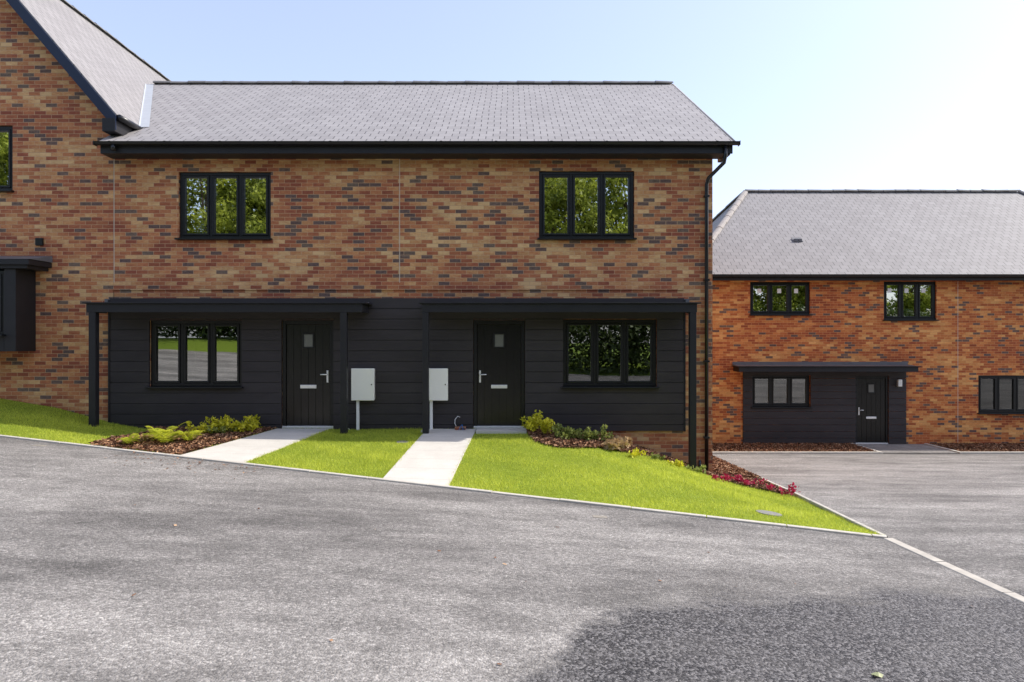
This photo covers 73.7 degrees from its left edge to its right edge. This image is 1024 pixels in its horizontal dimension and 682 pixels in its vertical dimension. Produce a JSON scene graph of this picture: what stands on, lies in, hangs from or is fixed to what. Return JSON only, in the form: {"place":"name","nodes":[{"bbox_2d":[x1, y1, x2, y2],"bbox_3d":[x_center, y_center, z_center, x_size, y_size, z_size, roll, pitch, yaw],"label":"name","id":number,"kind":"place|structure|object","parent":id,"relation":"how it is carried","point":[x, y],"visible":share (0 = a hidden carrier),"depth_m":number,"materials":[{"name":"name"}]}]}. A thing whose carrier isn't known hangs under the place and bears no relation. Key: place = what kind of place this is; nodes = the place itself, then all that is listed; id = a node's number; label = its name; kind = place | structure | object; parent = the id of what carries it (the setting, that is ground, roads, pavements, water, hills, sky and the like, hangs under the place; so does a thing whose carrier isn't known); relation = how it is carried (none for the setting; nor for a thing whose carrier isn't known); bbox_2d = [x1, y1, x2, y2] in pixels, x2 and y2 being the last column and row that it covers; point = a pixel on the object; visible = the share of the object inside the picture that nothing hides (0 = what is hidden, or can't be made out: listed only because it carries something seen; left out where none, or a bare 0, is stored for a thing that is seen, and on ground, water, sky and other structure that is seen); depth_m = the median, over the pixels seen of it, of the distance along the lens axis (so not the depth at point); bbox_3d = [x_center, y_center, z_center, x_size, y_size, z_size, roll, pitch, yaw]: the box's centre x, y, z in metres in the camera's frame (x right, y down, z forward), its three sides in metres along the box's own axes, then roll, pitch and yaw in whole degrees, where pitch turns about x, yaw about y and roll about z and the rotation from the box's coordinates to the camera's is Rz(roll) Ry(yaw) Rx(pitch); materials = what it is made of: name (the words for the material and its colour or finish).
{"place":"outdoors","nodes":[
{"label":"outdoors","id":0,"kind":"place"},
{"bbox_2d":[182,429,328,461],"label":"garden path","id":1,"kind":"structure","parent":0,"point":[245,449],"depth_m":11.50,"materials":[{"name":"concrete"}]},
{"bbox_2d":[282,425,332,428],"bbox_3d":[-4.034,1.708,13.545,1.016,0.055,0.130,0,0,0],"label":"door threshold","id":2,"kind":"object","parent":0,"point":[308,426],"depth_m":13.48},
{"bbox_2d":[384,429,475,485],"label":"garden path","id":3,"kind":"structure","parent":0,"point":[434,456],"depth_m":10.85,"materials":[{"name":"concrete"}]},
{"bbox_2d":[422,312,428,433],"bbox_3d":[-1.635,0.620,12.944,0.115,2.320,0.123,0,0,0],"label":"canopy post","id":4,"kind":"object","parent":3,"relation":"on","point":[425,372],"visible":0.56,"depth_m":12.88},
{"bbox_2d":[429,368,447,428],"bbox_3d":[-1.455,1.142,13.370,0.413,1.216,0.159,0,0,0],"label":"meter box","id":5,"kind":"object","parent":3,"relation":"on","point":[438,384],"visible":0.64,"depth_m":13.29,"materials":[{"name":"plastic"}]},
{"bbox_2d":[0,398,878,534],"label":"lawn","id":6,"kind":"structure","parent":0,"point":[521,463],"depth_m":10.62,"materials":[{"name":"plant"}]},
{"bbox_2d":[89,312,98,426],"bbox_3d":[-7.927,0.605,12.944,0.131,2.290,0.123,0,0,0],"label":"canopy post","id":7,"kind":"object","parent":6,"relation":"on","point":[93,369],"visible":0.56,"depth_m":12.88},
{"bbox_2d":[88,425,275,454],"bbox_3d":[-5.864,1.694,11.974,2.473,0.153,2.953,0,0,0],"label":"mulch bed","id":8,"kind":"object","parent":6,"relation":"on","point":[177,446],"visible":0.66,"depth_m":11.46,"materials":[{"name":"brown wood"}]},
{"bbox_2d":[142,422,194,441],"bbox_3d":[-5.766,1.534,11.371,0.849,0.382,0.752,0,0,0],"label":"fern","id":9,"kind":"object","parent":8,"relation":"on","point":[164,435],"visible":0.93,"depth_m":11.48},
{"bbox_2d":[175,430,202,440],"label":"fern","id":10,"kind":"object","parent":8,"relation":"on","point":[189,437],"visible":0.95,"depth_m":11.68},
{"bbox_2d":[185,421,216,433],"bbox_3d":[-5.693,1.591,12.528,0.561,0.248,0.476,0,0,-20],"label":"shrub","id":11,"kind":"object","parent":8,"relation":"on","point":[204,427],"visible":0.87,"depth_m":12.48,"materials":[{"name":"green plant"}]},
{"bbox_2d":[200,414,229,429],"bbox_3d":[-5.507,1.529,12.740,0.570,0.357,0.280,0,0,18],"label":"shrub","id":12,"kind":"object","parent":8,"relation":"on","point":[223,423],"visible":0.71,"depth_m":12.68,"materials":[{"name":"green plant"}]},
{"bbox_2d":[207,425,236,433],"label":"shrub","id":13,"kind":"object","parent":8,"relation":"on","point":[223,430],"visible":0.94,"depth_m":12.52,"materials":[{"name":"green plant"}]},
{"bbox_2d":[229,416,259,431],"bbox_3d":[-5.008,1.568,12.808,0.557,0.310,0.386,0,0,-31],"label":"shrub","id":14,"kind":"object","parent":8,"relation":"on","point":[241,426],"visible":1,"depth_m":12.80,"materials":[{"name":"green plant"}]},
{"bbox_2d":[340,312,347,433],"bbox_3d":[-3.183,0.605,12.944,0.123,2.290,0.123,0,0,0],"label":"canopy post","id":15,"kind":"object","parent":6,"relation":"on","point":[343,372],"visible":0.94,"depth_m":12.88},
{"bbox_2d":[351,368,374,429],"bbox_3d":[-2.910,1.142,13.370,0.448,1.216,0.159,0,0,0],"label":"meter box","id":16,"kind":"object","parent":6,"relation":"on","point":[362,384],"visible":0.98,"depth_m":13.29,"materials":[{"name":"plastic"}]},
{"bbox_2d":[526,428,789,493],"bbox_3d":[2.578,2.204,12.495,4.645,1.066,2.105,0,0,0],"label":"mulch bed","id":17,"kind":"object","parent":6,"relation":"on","point":[541,437],"visible":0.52,"depth_m":12.43,"materials":[{"name":"brown wood"}]},
{"bbox_2d":[520,410,549,430],"bbox_3d":[0.483,1.526,13.090,0.559,0.413,0.515,0,0,35],"label":"shrub","id":18,"kind":"object","parent":17,"relation":"on","point":[535,418],"visible":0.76,"depth_m":13.01,"materials":[{"name":"green plant"}]},
{"bbox_2d":[525,417,554,432],"bbox_3d":[0.522,1.587,12.743,0.563,0.321,0.390,0,0,0],"label":"shrub","id":19,"kind":"object","parent":17,"relation":"on","point":[545,426],"visible":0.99,"depth_m":12.71,"materials":[{"name":"green plant"}]},
{"bbox_2d":[552,423,572,436],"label":"shrub","id":20,"kind":"object","parent":17,"relation":"on","point":[558,431],"visible":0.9,"depth_m":12.60,"materials":[{"name":"green plant"}]},
{"bbox_2d":[567,424,607,439],"bbox_3d":[1.386,1.680,12.573,0.791,0.305,0.338,0,0,0],"label":"shrub","id":21,"kind":"object","parent":17,"relation":"on","point":[586,434],"visible":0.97,"depth_m":12.52,"materials":[{"name":"green plant"}]},
{"bbox_2d":[601,438,628,449],"bbox_3d":[1.817,1.846,12.173,0.426,0.226,0.382,0,0,-42],"label":"shrub","id":22,"kind":"object","parent":17,"relation":"on","point":[614,444],"visible":0.99,"depth_m":12.14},
{"bbox_2d":[688,312,695,468],"bbox_3d":[3.421,1.080,12.944,0.123,3.240,0.123,0,0,0],"label":"canopy post","id":23,"kind":"object","parent":6,"relation":"on","point":[692,389],"visible":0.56,"depth_m":12.88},
{"bbox_2d":[476,428,526,433],"bbox_3d":[-0.205,1.758,13.220,0.970,0.085,0.400,0,0,0],"label":"door landing","id":24,"kind":"object","parent":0,"point":[499,430],"depth_m":13.08,"materials":[{"name":"concrete"}]},
{"bbox_2d":[473,425,523,428],"bbox_3d":[-0.254,1.708,13.545,1.017,0.055,0.130,0,0,0],"label":"door threshold","id":25,"kind":"object","parent":24,"relation":"on","point":[498,426],"depth_m":13.48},
{"bbox_2d":[0,437,1023,681],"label":"road","id":26,"kind":"structure","parent":0,"point":[258,575],"depth_m":5.54,"materials":[{"name":"asphalt"}]},
{"bbox_2d":[115,451,882,676],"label":"fallen leaves","id":27,"kind":"object","parent":26,"relation":"on","point":[258,508],"depth_m":7.23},
{"bbox_2d":[66,0,1023,217],"label":"sky","id":28,"kind":"structure","parent":0,"point":[816,94],"materials":[{"name":"blue"}]},
{"bbox_2d":[732,366,921,366],"bbox_3d":[9.702,0.786,21.152,5.628,0.025,0.585,0,0,0],"label":"canopy roof edge","id":29,"kind":"object","parent":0,"point":[826,366],"visible":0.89,"depth_m":20.86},
{"bbox_3d":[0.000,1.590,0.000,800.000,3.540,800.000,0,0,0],"label":"ground","id":30,"kind":"structure","parent":0,"visible":0},
{"bbox_2d":[0,121,113,420],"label":"front wall","id":31,"kind":"structure","parent":30,"relation":"on","point":[60,199],"depth_m":13.50,"materials":[{"name":"brick"}]},
{"bbox_2d":[0,126,12,189],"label":"window frame","id":32,"kind":"object","parent":31,"relation":"attached to","point":[7,127],"visible":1,"depth_m":13.55,"materials":[{"name":"black plastic"}]},
{"bbox_2d":[0,129,10,187],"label":"window casements","id":33,"kind":"object","parent":32,"relation":"attached to","point":[9,154],"depth_m":13.54,"materials":[{"name":"black plastic"}]},
{"bbox_2d":[0,132,8,185],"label":"window glass","id":34,"kind":"object","parent":33,"relation":"attached to","point":[3,158],"visible":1,"depth_m":13.58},
{"bbox_2d":[0,269,35,350],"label":"bay box","id":35,"kind":"object","parent":31,"relation":"attached to","point":[20,309],"visible":1,"depth_m":13.05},
{"bbox_2d":[0,271,3,334],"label":"bay window frame","id":36,"kind":"object","parent":35,"relation":"in","point":[2,331],"visible":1,"depth_m":12.99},
{"bbox_2d":[0,259,51,270],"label":"bay canopy","id":37,"kind":"object","parent":35,"relation":"on","point":[28,264],"visible":1,"depth_m":12.90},
{"bbox_2d":[0,256,51,262],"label":"bay canopy lead","id":38,"kind":"object","parent":37,"relation":"on","point":[48,259],"visible":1,"depth_m":13.20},
{"bbox_2d":[0,0,104,120],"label":"gable wall","id":39,"kind":"structure","parent":31,"relation":"on","point":[37,82],"depth_m":13.50,"materials":[{"name":"brick"}]},
{"bbox_2d":[18,0,165,124],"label":"roof","id":40,"kind":"structure","parent":39,"relation":"on","point":[116,76],"depth_m":15.14,"materials":[{"name":"tile"}]},
{"bbox_2d":[6,0,115,129],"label":"bargeboard","id":41,"kind":"object","parent":40,"relation":"attached to","point":[61,58],"visible":1,"depth_m":13.19,"materials":[{"name":"paint"}]},
{"bbox_2d":[61,0,170,80],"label":"ridge tiles","id":42,"kind":"object","parent":40,"relation":"on","point":[95,24],"visible":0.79,"depth_m":18.70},
{"bbox_2d":[139,84,153,126],"bbox_3d":[-8.583,-5.609,16.053,0.196,2.414,4.605,0,0,-27],"label":"valley flashing","id":43,"kind":"object","parent":40,"relation":"attached to","point":[144,120],"visible":0.98,"depth_m":15.72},
{"bbox_2d":[114,159,712,471],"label":"front wall","id":44,"kind":"structure","parent":30,"relation":"on","point":[461,220],"depth_m":13.50,"materials":[{"name":"brick"}]},
{"bbox_2d":[145,386,242,388],"bbox_3d":[-6.242,0.917,13.445,1.895,0.033,0.150,0,0,0],"label":"window sill","id":45,"kind":"structure","parent":44,"relation":"attached to","point":[195,387],"depth_m":13.37,"materials":[{"name":"black plastic"}]},
{"bbox_2d":[151,321,241,385],"bbox_3d":[-6.242,0.249,13.555,1.815,1.299,0.070,0,0,0],"label":"window frame","id":46,"kind":"object","parent":44,"relation":"attached to","point":[182,323],"visible":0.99,"depth_m":13.52,"materials":[{"name":"black plastic"}]},
{"bbox_2d":[154,324,239,382],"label":"window casements","id":47,"kind":"object","parent":46,"relation":"attached to","point":[185,353],"depth_m":13.51,"materials":[{"name":"black plastic"}]},
{"bbox_2d":[158,326,236,380],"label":"window panes","id":48,"kind":"object","parent":47,"relation":"attached to","point":[197,353],"depth_m":16.12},
{"bbox_2d":[174,238,272,239],"bbox_3d":[-5.682,-2.010,13.475,1.895,0.033,0.150,0,0,0],"label":"window sill","id":49,"kind":"structure","parent":44,"relation":"attached to","point":[223,238],"depth_m":13.41,"materials":[{"name":"black plastic"}]},
{"bbox_2d":[180,173,270,237],"bbox_3d":[-5.682,-2.687,13.585,1.815,1.316,0.070,0,0,0],"label":"window frame","id":50,"kind":"object","parent":44,"relation":"attached to","point":[211,175],"visible":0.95,"depth_m":13.55,"materials":[{"name":"black plastic"}]},
{"bbox_2d":[183,176,267,235],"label":"window casements","id":51,"kind":"object","parent":50,"relation":"attached to","point":[208,212],"depth_m":13.54,"materials":[{"name":"black plastic"}]},
{"bbox_2d":[186,178,265,232],"bbox_3d":[-5.682,-2.687,13.580,1.609,1.110,0.002,0,0,0],"label":"window glass","id":52,"kind":"object","parent":51,"relation":"attached to","point":[225,205],"visible":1,"depth_m":13.58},
{"bbox_2d":[86,304,368,312],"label":"canopy beam","id":53,"kind":"structure","parent":44,"relation":"attached to","point":[106,308],"depth_m":12.88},
{"bbox_2d":[82,302,371,304],"bbox_3d":[-5.425,-0.719,13.143,5.344,0.025,0.605,0,0,0],"label":"canopy roof edge","id":54,"kind":"object","parent":53,"relation":"on","point":[365,303],"visible":0.78,"depth_m":12.85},
{"bbox_2d":[282,321,333,425],"bbox_3d":[-4.034,0.657,13.555,1.016,2.117,0.110,0,0,0],"label":"door frame","id":55,"kind":"object","parent":44,"relation":"attached to","point":[284,373],"visible":0.93,"depth_m":13.50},
{"bbox_2d":[287,324,329,424],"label":"door planks","id":56,"kind":"object","parent":55,"relation":"in","point":[297,377],"depth_m":13.53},
{"bbox_2d":[110,298,683,430],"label":"cladding","id":57,"kind":"structure","parent":44,"relation":"attached to","point":[387,366],"depth_m":13.45,"materials":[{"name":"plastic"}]},
{"bbox_2d":[111,308,682,424],"bbox_3d":[-2.269,0.478,13.493,11.302,2.574,0.010,0,0,0],"label":"cladding backing","id":58,"kind":"object","parent":44,"relation":"attached to","point":[397,382],"visible":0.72,"depth_m":13.49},
{"bbox_2d":[108,300,685,431],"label":"cladding corner trims","id":59,"kind":"object","parent":44,"relation":"attached to","point":[109,350],"visible":0.82,"depth_m":13.44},
{"bbox_2d":[113,283,683,289],"bbox_3d":[-2.238,-1.081,13.496,11.260,0.146,0.048,0,0,0],"label":"brick string course","id":60,"kind":"object","parent":44,"relation":"attached to","point":[398,286],"visible":1,"depth_m":13.47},
{"bbox_2d":[399,159,399,282],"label":"movement joints","id":61,"kind":"object","parent":44,"relation":"attached to","point":[399,220],"visible":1,"depth_m":13.50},
{"bbox_2d":[103,154,723,158],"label":"soffit","id":62,"kind":"structure","parent":44,"relation":"attached to","point":[416,156],"depth_m":13.33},
{"bbox_2d":[99,84,732,140],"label":"roof front","id":63,"kind":"structure","parent":44,"relation":"on","point":[425,112],"depth_m":15.15,"materials":[{"name":"tile"}]},
{"bbox_2d":[102,118,133,135],"bbox_3d":[-7.795,-4.183,13.643,0.250,0.255,0.915,0,0,0],"label":"eaves box","id":64,"kind":"object","parent":63,"relation":"attached to","point":[108,127],"visible":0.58,"depth_m":13.27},
{"bbox_2d":[116,114,142,129],"bbox_3d":[-7.610,-4.330,13.660,0.114,0.120,0.880,0,0,0],"label":"side gutter","id":65,"kind":"object","parent":63,"relation":"attached to","point":[127,122],"visible":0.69,"depth_m":13.48,"materials":[{"name":"plastic"}]},
{"bbox_2d":[153,80,672,83],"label":"ridge tiles","id":66,"kind":"object","parent":63,"relation":"on","point":[414,82],"visible":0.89,"depth_m":18.07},
{"bbox_2d":[100,145,732,162],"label":"fascia","id":67,"kind":"structure","parent":63,"relation":"attached to","point":[417,149],"depth_m":13.10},
{"bbox_2d":[108,141,718,145],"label":"gutter brackets","id":68,"kind":"object","parent":67,"relation":"attached to","point":[385,142],"visible":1,"depth_m":12.98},
{"bbox_2d":[94,141,739,144],"bbox_3d":[-1.810,-3.767,13.030,12.280,0.065,0.124,0,0,0],"label":"gutter","id":69,"kind":"object","parent":67,"relation":"attached to","point":[418,142],"visible":1,"depth_m":12.97,"materials":[{"name":"plastic"}]},
{"bbox_2d":[473,321,524,425],"bbox_3d":[-0.254,0.657,13.555,1.017,2.117,0.110,0,0,0],"label":"door frame","id":70,"kind":"object","parent":44,"relation":"attached to","point":[475,323],"visible":0.94,"depth_m":13.50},
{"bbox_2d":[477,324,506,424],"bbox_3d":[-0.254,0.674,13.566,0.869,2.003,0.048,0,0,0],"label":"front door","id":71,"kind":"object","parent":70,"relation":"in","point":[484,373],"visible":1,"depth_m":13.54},
{"bbox_2d":[477,324,520,424],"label":"door planks","id":72,"kind":"object","parent":71,"relation":"attached to","point":[495,398],"depth_m":13.53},
{"bbox_2d":[422,304,696,312],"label":"canopy beam","id":73,"kind":"structure","parent":44,"relation":"attached to","point":[687,308],"depth_m":12.88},
{"bbox_2d":[419,302,700,304],"bbox_3d":[0.904,-0.719,13.143,5.319,0.025,0.605,0,0,0],"label":"canopy roof edge","id":74,"kind":"object","parent":73,"relation":"on","point":[421,303],"visible":0.64,"depth_m":12.85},
{"bbox_2d":[539,172,633,237],"bbox_3d":[1.477,-2.696,13.585,1.876,1.334,0.070,0,0,0],"label":"window frame","id":75,"kind":"object","parent":44,"relation":"attached to","point":[601,174],"visible":0.94,"depth_m":13.55,"materials":[{"name":"black plastic"}]},
{"bbox_2d":[542,175,629,235],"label":"window casements","id":76,"kind":"object","parent":75,"relation":"attached to","point":[568,215],"depth_m":13.54,"materials":[{"name":"black plastic"}]},
{"bbox_2d":[545,177,627,232],"bbox_3d":[1.477,-2.696,13.580,1.670,1.128,0.003,0,0,0],"label":"window glass","id":77,"kind":"object","parent":76,"relation":"attached to","point":[586,204],"visible":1,"depth_m":13.58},
{"bbox_2d":[537,238,636,239],"bbox_3d":[1.477,-2.010,13.475,1.956,0.033,0.150,0,0,0],"label":"window sill","id":78,"kind":"structure","parent":44,"relation":"attached to","point":[586,238],"depth_m":13.41,"materials":[{"name":"black plastic"}]},
{"bbox_2d":[563,320,655,385],"bbox_3d":[1.933,0.240,13.555,1.841,1.316,0.070,0,0,0],"label":"window frame","id":79,"kind":"object","parent":44,"relation":"attached to","point":[594,322],"visible":0.98,"depth_m":13.52,"materials":[{"name":"black plastic"}]},
{"bbox_2d":[566,323,652,382],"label":"window casements","id":80,"kind":"object","parent":79,"relation":"attached to","point":[621,353],"depth_m":13.51,"materials":[{"name":"black plastic"}]},
{"bbox_2d":[569,325,649,380],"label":"window glass","id":81,"kind":"object","parent":80,"relation":"attached to","point":[609,352],"depth_m":16.12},
{"bbox_2d":[561,386,659,388],"bbox_3d":[1.933,0.917,13.445,1.921,0.033,0.150,0,0,0],"label":"window sill","id":82,"kind":"structure","parent":44,"relation":"attached to","point":[609,387],"depth_m":13.37,"materials":[{"name":"black plastic"}]},
{"bbox_2d":[705,145,726,469],"bbox_3d":[3.962,-0.560,13.249,0.088,6.360,0.537,0,0,-33],"label":"downpipe","id":83,"kind":"object","parent":44,"relation":"attached to","point":[716,170],"visible":0.9,"depth_m":13.41,"materials":[{"name":"plastic"}]},
{"bbox_2d":[0,435,1023,602],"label":"kerb","id":84,"kind":"structure","parent":30,"relation":"on","point":[1007,592],"depth_m":9.05,"materials":[{"name":"concrete"}]},
{"bbox_2d":[713,456,760,476],"bbox_3d":[4.662,2.837,15.860,1.428,0.506,4.805,0,0,0],"label":"mulch bed","id":85,"kind":"object","parent":30,"relation":"on","point":[720,465],"visible":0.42,"depth_m":14.30,"materials":[{"name":"brown wood"}]},
{"bbox_2d":[713,274,1023,443],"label":"front wall","id":86,"kind":"structure","parent":30,"relation":"on","point":[966,340],"depth_m":21.50,"materials":[{"name":"brick"}]},
{"bbox_2d":[750,282,808,313],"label":"window frame","id":87,"kind":"object","parent":86,"relation":"attached to","point":[770,283],"visible":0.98,"depth_m":21.55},
{"bbox_2d":[752,284,806,312],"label":"window casements","id":88,"kind":"object","parent":87,"relation":"in","point":[786,285],"depth_m":21.54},
{"bbox_2d":[753,286,805,310],"bbox_3d":[8.446,-1.348,21.580,1.676,0.820,0.002,0,0,0],"label":"window glass","id":89,"kind":"object","parent":88,"relation":"in","point":[779,301],"visible":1,"depth_m":21.58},
{"bbox_2d":[752,375,808,406],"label":"window frame","id":90,"kind":"object","parent":86,"relation":"attached to","point":[789,377],"visible":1,"depth_m":21.55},
{"bbox_2d":[753,377,806,404],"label":"window casements","id":91,"kind":"object","parent":90,"relation":"in","point":[773,378],"depth_m":21.54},
{"bbox_2d":[749,314,812,315],"bbox_3d":[8.446,-0.817,21.475,1.962,0.033,0.150,0,0,0],"label":"window sill","id":92,"kind":"structure","parent":86,"relation":"attached to","point":[780,314],"depth_m":21.41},
{"bbox_2d":[732,362,913,365],"bbox_3d":[9.697,0.711,21.248,5.518,0.116,0.497,0,0,0],"label":"canopy lead flashing","id":93,"kind":"object","parent":86,"relation":"attached to","point":[819,363],"visible":1,"depth_m":21.47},
{"bbox_2d":[743,372,905,443],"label":"cladding","id":94,"kind":"structure","parent":86,"relation":"attached to","point":[809,427],"depth_m":21.46,"materials":[{"name":"wood"}]},
{"bbox_2d":[733,367,917,371],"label":"canopy beam","id":95,"kind":"structure","parent":86,"relation":"attached to","point":[825,369],"depth_m":20.90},
{"bbox_2d":[713,280,1023,280],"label":"soffit","id":96,"kind":"structure","parent":86,"relation":"attached to","point":[868,280],"depth_m":21.44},
{"bbox_2d":[713,277,1023,279],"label":"fascia","id":97,"kind":"structure","parent":96,"relation":"attached to","point":[868,278],"depth_m":21.12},
{"bbox_2d":[713,275,1023,276],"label":"gutter","id":98,"kind":"object","parent":97,"relation":"attached to","point":[869,276],"visible":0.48,"depth_m":21.00,"materials":[{"name":"plastic"}]},
{"bbox_2d":[855,376,887,442],"bbox_3d":[11.326,2.170,21.555,1.034,2.140,0.110,0,0,0],"label":"front door frame","id":99,"kind":"object","parent":86,"relation":"attached to","point":[886,409],"visible":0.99,"depth_m":21.50,"materials":[{"name":"black plastic"}]},
{"bbox_2d":[857,378,884,441],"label":"front door planks","id":100,"kind":"object","parent":99,"relation":"attached to","point":[871,405],"visible":1,"depth_m":21.53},
{"bbox_2d":[884,282,934,319],"bbox_3d":[12.539,-1.273,21.585,1.649,1.204,0.070,0,0,0],"label":"window frame","id":101,"kind":"object","parent":86,"relation":"attached to","point":[917,283],"visible":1,"depth_m":21.55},
{"bbox_2d":[885,284,932,317],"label":"window casements","id":102,"kind":"object","parent":101,"relation":"in","point":[915,316],"depth_m":21.54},
{"bbox_2d":[887,285,930,315],"bbox_3d":[12.539,-1.273,21.580,1.443,0.998,0.005,0,0,0],"label":"window glass","id":103,"kind":"object","parent":102,"relation":"in","point":[908,303],"visible":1,"depth_m":21.58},
{"bbox_2d":[978,375,1023,412],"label":"window frame","id":104,"kind":"object","parent":86,"relation":"attached to","point":[996,377],"visible":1,"depth_m":21.55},
{"bbox_2d":[979,377,1023,410],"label":"window casements","id":105,"kind":"object","parent":104,"relation":"in","point":[994,393],"depth_m":21.54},
{"bbox_2d":[713,442,1023,451],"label":"front beds","id":106,"kind":"object","parent":30,"relation":"on","point":[846,447],"visible":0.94,"depth_m":20.54,"materials":[{"name":"brown plant"}]},
{"bbox_2d":[858,444,959,453],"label":"front path","id":107,"kind":"structure","parent":30,"relation":"on","point":[905,449],"depth_m":20.40,"materials":[{"name":"concrete"}]},
{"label":"side walls","id":108,"kind":"object","parent":30,"relation":"on","visible":0},
{"bbox_2d":[753,379,804,404],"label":"window glass","id":109,"kind":"object","parent":108,"relation":"attached to","point":[780,390],"depth_m":24.15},
{"bbox_2d":[713,192,1023,273],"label":"roof","id":110,"kind":"structure","parent":108,"relation":"on","point":[910,232],"depth_m":23.02,"materials":[{"name":"tile"}]},
{"bbox_2d":[713,190,748,241],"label":"hip tiles","id":111,"kind":"object","parent":110,"relation":"attached to","point":[728,215],"visible":0.58,"depth_m":24.01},
{"bbox_2d":[745,189,1020,191],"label":"ridge tiles","id":112,"kind":"object","parent":110,"relation":"on","point":[865,190],"visible":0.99,"depth_m":25.53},
{"bbox_2d":[981,379,1023,408],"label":"window glass","id":113,"kind":"object","parent":108,"relation":"attached to","point":[987,393],"depth_m":23.66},
{"bbox_3d":[-2.370,-5.309,20.663,13.260,3.041,5.074,0,0,0],"label":"roof","id":114,"kind":"object","parent":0,"visible":0},
{"bbox_2d":[672,84,734,140],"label":"verge trim","id":115,"kind":"structure","parent":114,"relation":"attached to","point":[725,132],"depth_m":15.01,"materials":[{"name":"tile"}]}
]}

